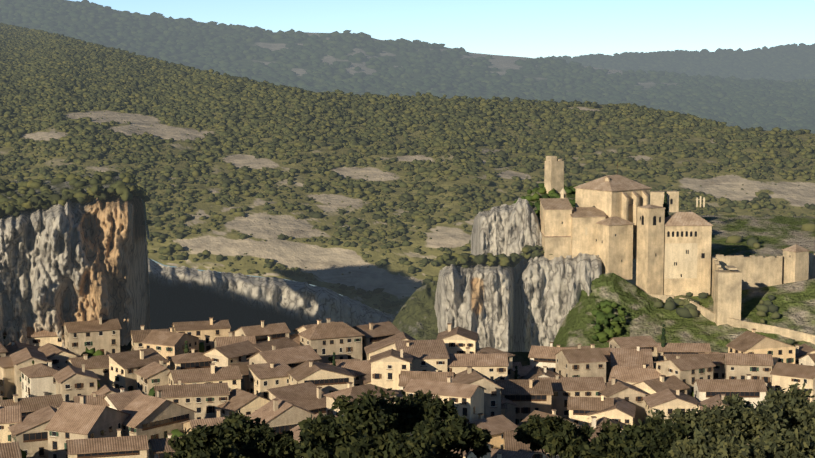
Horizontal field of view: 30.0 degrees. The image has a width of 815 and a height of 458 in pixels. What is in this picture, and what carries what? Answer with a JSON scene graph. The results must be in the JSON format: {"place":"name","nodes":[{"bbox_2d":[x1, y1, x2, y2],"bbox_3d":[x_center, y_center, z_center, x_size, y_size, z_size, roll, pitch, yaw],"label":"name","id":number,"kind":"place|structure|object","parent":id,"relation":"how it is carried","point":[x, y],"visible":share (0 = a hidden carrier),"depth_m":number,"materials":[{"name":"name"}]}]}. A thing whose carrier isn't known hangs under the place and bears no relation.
{"place":"outdoors","nodes":[
{"label":"outdoors","id":0,"kind":"place"},
{"bbox_2d":[0,195,149,347],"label":"cliff rock","id":1,"kind":"object","parent":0,"point":[68,261],"visible":0.81,"depth_m":509.11,"materials":[{"name":"stone"}]},
{"bbox_2d":[0,174,149,239],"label":"terrain","id":2,"kind":"structure","parent":0,"point":[57,188],"depth_m":566.27,"materials":[{"name":"green plant"}]},
{"bbox_2d":[0,180,146,218],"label":"cliff edge bushes","id":3,"kind":"object","parent":2,"relation":"on","point":[125,192],"visible":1,"depth_m":517.99,"materials":[{"name":"green plant"}]},
{"bbox_2d":[0,170,151,224],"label":"bushes","id":4,"kind":"object","parent":2,"relation":"on","point":[77,181],"visible":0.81,"depth_m":569.92,"materials":[{"name":"green plant"}]},
{"bbox_2d":[2,342,693,457],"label":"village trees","id":5,"kind":"object","parent":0,"point":[92,352],"visible":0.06,"depth_m":463.70,"materials":[{"name":"green plant"}]},
{"bbox_2d":[4,336,793,450],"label":"village shutter","id":6,"kind":"object","parent":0,"point":[9,436],"visible":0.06,"depth_m":455.20,"materials":[{"name":"brown wood"}]},
{"bbox_2d":[0,330,808,457],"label":"village","id":7,"kind":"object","parent":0,"point":[285,427],"depth_m":441.36,"materials":[{"name":"brown tile"}]},
{"bbox_2d":[0,330,810,457],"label":"village frame","id":8,"kind":"object","parent":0,"point":[464,352],"visible":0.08,"depth_m":452.86,"materials":[{"name":"brown wood"}]},
{"bbox_2d":[0,316,814,457],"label":"house roofs","id":9,"kind":"structure","parent":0,"point":[627,360],"depth_m":448.29,"materials":[{"name":"brown tile"}]},
{"bbox_2d":[0,56,814,314],"bbox_3d":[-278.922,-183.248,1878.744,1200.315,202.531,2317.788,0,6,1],"label":"slope","id":10,"kind":"structure","parent":0,"point":[328,265],"depth_m":858.43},
{"bbox_2d":[148,258,396,334],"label":"rock cliff","id":11,"kind":"structure","parent":10,"relation":"on","point":[187,294],"depth_m":729.22,"materials":[{"name":"grey stone"}]},
{"bbox_2d":[0,22,814,312],"bbox_3d":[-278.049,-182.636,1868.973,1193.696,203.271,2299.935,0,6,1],"label":"forest","id":12,"kind":"object","parent":10,"relation":"on","point":[33,62],"visible":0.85,"depth_m":990.17,"materials":[{"name":"green plant"}]},
{"bbox_2d":[0,75,814,308],"bbox_3d":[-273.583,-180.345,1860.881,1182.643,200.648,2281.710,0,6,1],"label":"slope scrub","id":13,"kind":"object","parent":10,"relation":"on","point":[381,178],"visible":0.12,"depth_m":911.86,"materials":[{"name":"green plant"}]},
{"bbox_2d":[0,318,814,457],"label":"house wall","id":14,"kind":"structure","parent":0,"point":[12,385],"depth_m":445.79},
{"bbox_2d":[0,0,814,123],"bbox_3d":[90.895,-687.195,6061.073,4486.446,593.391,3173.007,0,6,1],"label":"ridge terrain","id":15,"kind":"structure","parent":0,"point":[502,64],"depth_m":6886.02,"materials":[{"name":"green plant"}]},
{"bbox_2d":[0,0,814,133],"bbox_3d":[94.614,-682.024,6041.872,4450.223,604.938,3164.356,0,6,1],"label":"ridge forest","id":16,"kind":"object","parent":15,"relation":"on","point":[750,102],"visible":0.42,"depth_m":6645.81,"materials":[{"name":"green plant"}]},
{"bbox_2d":[392,281,437,339],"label":"grassy slope","id":17,"kind":"structure","parent":0,"point":[416,318],"depth_m":590.41,"materials":[{"name":"green plant"}]},
{"bbox_2d":[32,324,814,379],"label":"cypress trees","id":18,"kind":"object","parent":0,"point":[662,341],"visible":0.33,"depth_m":470.63,"materials":[{"name":"green plant"}]},
{"bbox_2d":[120,341,727,365],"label":"village ground","id":19,"kind":"structure","parent":0,"point":[523,358],"depth_m":514.92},
{"bbox_2d":[0,321,814,457],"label":"house walls","id":20,"kind":"structure","parent":19,"relation":"on","point":[126,381],"depth_m":445.17,"materials":[{"name":"beige paint"}]},
{"bbox_2d":[6,342,814,457],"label":"house walls","id":21,"kind":"structure","parent":19,"relation":"on","point":[41,386],"depth_m":441.11,"materials":[{"name":"beige paint"}]},
{"bbox_2d":[143,318,795,449],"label":"house walls","id":22,"kind":"structure","parent":19,"relation":"on","point":[765,345],"depth_m":481.20,"materials":[{"name":"beige paint"}]},
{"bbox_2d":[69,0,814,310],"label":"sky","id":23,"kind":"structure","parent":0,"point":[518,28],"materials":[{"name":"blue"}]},
{"bbox_2d":[434,264,516,351],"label":"crag rock","id":24,"kind":"object","parent":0,"point":[481,300],"visible":0.77,"depth_m":563.15,"materials":[{"name":"stone"}]},
{"bbox_2d":[471,203,515,255],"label":"crag rock","id":25,"kind":"object","parent":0,"point":[490,232],"visible":0.52,"depth_m":598.42,"materials":[{"name":"grey stone"}]},
{"bbox_2d":[509,198,541,283],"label":"rock cliff","id":26,"kind":"structure","parent":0,"point":[524,226],"depth_m":588.45,"materials":[{"name":"grey stone"}]},
{"bbox_2d":[436,245,552,267],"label":"shrubs","id":27,"kind":"object","parent":26,"relation":"on","point":[468,260],"visible":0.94,"depth_m":573.80,"materials":[{"name":"green plant"}]},
{"bbox_2d":[524,188,575,221],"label":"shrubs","id":28,"kind":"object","parent":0,"point":[571,195],"depth_m":642.92,"materials":[{"name":"green plant"}]},
{"bbox_2d":[513,183,576,218],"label":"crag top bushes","id":29,"kind":"object","parent":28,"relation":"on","point":[552,193],"visible":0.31,"depth_m":636.88,"materials":[{"name":"green plant"}]},
{"bbox_2d":[517,253,601,351],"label":"crag rock","id":30,"kind":"object","parent":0,"point":[548,294],"visible":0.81,"depth_m":578.85,"materials":[{"name":"grey stone"}]},
{"bbox_2d":[553,273,660,347],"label":"grassy mound","id":31,"kind":"object","parent":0,"point":[629,298],"depth_m":566.28,"materials":[{"name":"green plant"}]},
{"bbox_2d":[591,300,626,342],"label":"crag bushes","id":32,"kind":"object","parent":31,"relation":"on","point":[602,318],"visible":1,"depth_m":553.49,"materials":[{"name":"green plant"}]},
{"bbox_2d":[540,177,711,295],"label":"castle","id":33,"kind":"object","parent":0,"point":[642,245],"depth_m":582.54,"materials":[{"name":"beige stone"}]},
{"bbox_2d":[539,175,809,251],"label":"castle roofs","id":34,"kind":"structure","parent":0,"point":[618,183],"depth_m":587.11,"materials":[{"name":"brown tile"}]},
{"bbox_2d":[542,156,814,343],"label":"fortification wall","id":35,"kind":"structure","parent":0,"point":[733,277],"depth_m":588.89,"materials":[{"name":"beige stone"}]},
{"bbox_2d":[566,46,814,78],"bbox_3d":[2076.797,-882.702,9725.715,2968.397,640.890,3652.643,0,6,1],"label":"ridge terrain","id":36,"kind":"structure","parent":0,"point":[767,59],"depth_m":11041.61,"materials":[{"name":"green plant"}]},
{"bbox_2d":[544,43,814,80],"bbox_3d":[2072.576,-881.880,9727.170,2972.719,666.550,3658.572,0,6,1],"label":"ridge forest","id":37,"kind":"object","parent":36,"relation":"on","point":[746,66],"visible":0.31,"depth_m":10838.45,"materials":[{"name":"green plant"}]},
{"bbox_2d":[630,279,814,351],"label":"grassy hillside","id":38,"kind":"structure","parent":0,"point":[794,302],"depth_m":558.05,"materials":[{"name":"green plant"}]},
{"bbox_2d":[653,292,794,344],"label":"bushes","id":39,"kind":"object","parent":38,"relation":"on","point":[689,309],"depth_m":567.25,"materials":[{"name":"green plant"}]},
{"bbox_2d":[669,214,814,260],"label":"grassy hillside","id":40,"kind":"structure","parent":0,"point":[775,235],"depth_m":670.00,"materials":[{"name":"green plant"}]},
{"bbox_2d":[663,191,758,239],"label":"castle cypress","id":41,"kind":"object","parent":40,"relation":"on","point":[665,204],"visible":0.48,"depth_m":641.16,"materials":[{"name":"plant"}]},
{"bbox_2d":[669,215,814,247],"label":"shrubs","id":42,"kind":"object","parent":40,"relation":"on","point":[754,243],"visible":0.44,"depth_m":647.85,"materials":[{"name":"green plant"}]},
{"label":"hill terrain","id":43,"kind":"structure","parent":0,"visible":0},
{"bbox_2d":[163,423,243,457],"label":"oak","id":44,"kind":"object","parent":43,"relation":"on","point":[200,441],"visible":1,"depth_m":130.32,"materials":[{"name":"green plant"}]},
{"bbox_2d":[213,409,269,457],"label":"oak","id":45,"kind":"object","parent":43,"relation":"on","point":[239,429],"visible":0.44,"depth_m":151.18,"materials":[{"name":"green plant"}]},
{"bbox_2d":[241,427,302,457],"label":"oak","id":46,"kind":"object","parent":43,"relation":"on","point":[269,443],"visible":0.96,"depth_m":136.68,"materials":[{"name":"green plant"}]},
{"bbox_2d":[293,411,361,457],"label":"oak","id":47,"kind":"object","parent":43,"relation":"on","point":[320,436],"visible":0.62,"depth_m":120.37,"materials":[{"name":"green plant"}]},
{"bbox_2d":[298,385,399,439],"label":"oak","id":48,"kind":"object","parent":43,"relation":"on","point":[368,415],"visible":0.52,"depth_m":141.66,"materials":[{"name":"green plant"}]},
{"bbox_2d":[333,429,435,457],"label":"oak","id":49,"kind":"object","parent":43,"relation":"on","point":[393,443],"visible":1,"depth_m":113.68,"materials":[{"name":"green plant"}]},
{"bbox_2d":[382,389,458,433],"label":"oak","id":50,"kind":"object","parent":43,"relation":"on","point":[419,406],"visible":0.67,"depth_m":150.75,"materials":[{"name":"green plant"}]},
{"bbox_2d":[411,413,491,457],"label":"oak","id":51,"kind":"object","parent":43,"relation":"on","point":[458,432],"visible":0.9,"depth_m":126.68,"materials":[{"name":"green plant"}]},
{"bbox_2d":[512,414,595,457],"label":"oak","id":52,"kind":"object","parent":43,"relation":"on","point":[555,435],"visible":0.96,"depth_m":137.16,"materials":[{"name":"green plant"}]},
{"bbox_2d":[579,430,655,457],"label":"oak","id":53,"kind":"object","parent":43,"relation":"on","point":[607,445],"visible":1,"depth_m":119.53,"materials":[{"name":"green plant"}]},
{"bbox_2d":[579,416,690,457],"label":"oak","id":54,"kind":"object","parent":43,"relation":"on","point":[660,437],"visible":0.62,"depth_m":141.24,"materials":[{"name":"green plant"}]},
{"bbox_2d":[644,407,753,450],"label":"oak","id":55,"kind":"object","parent":43,"relation":"on","point":[688,416],"visible":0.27,"depth_m":152.31,"materials":[{"name":"green plant"}]},
{"bbox_2d":[665,426,766,457],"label":"oak","id":56,"kind":"object","parent":43,"relation":"on","point":[702,444],"visible":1,"depth_m":119.66,"materials":[{"name":"green plant"}]},
{"bbox_2d":[692,393,787,449],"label":"oak","id":57,"kind":"object","parent":43,"relation":"on","point":[736,418],"visible":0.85,"depth_m":150.28,"materials":[{"name":"green plant"}]},
{"bbox_2d":[749,427,814,457],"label":"oak","id":58,"kind":"object","parent":43,"relation":"on","point":[796,443],"visible":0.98,"depth_m":123.61,"materials":[{"name":"green plant"}]},
{"bbox_2d":[752,382,814,435],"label":"oak","id":59,"kind":"object","parent":43,"relation":"on","point":[794,402],"visible":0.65,"depth_m":157.51,"materials":[{"name":"green plant"}]},
{"bbox_2d":[783,405,814,442],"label":"oak","id":60,"kind":"object","parent":43,"relation":"on","point":[809,413],"visible":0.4,"depth_m":153.05,"materials":[{"name":"green plant"}]}
]}

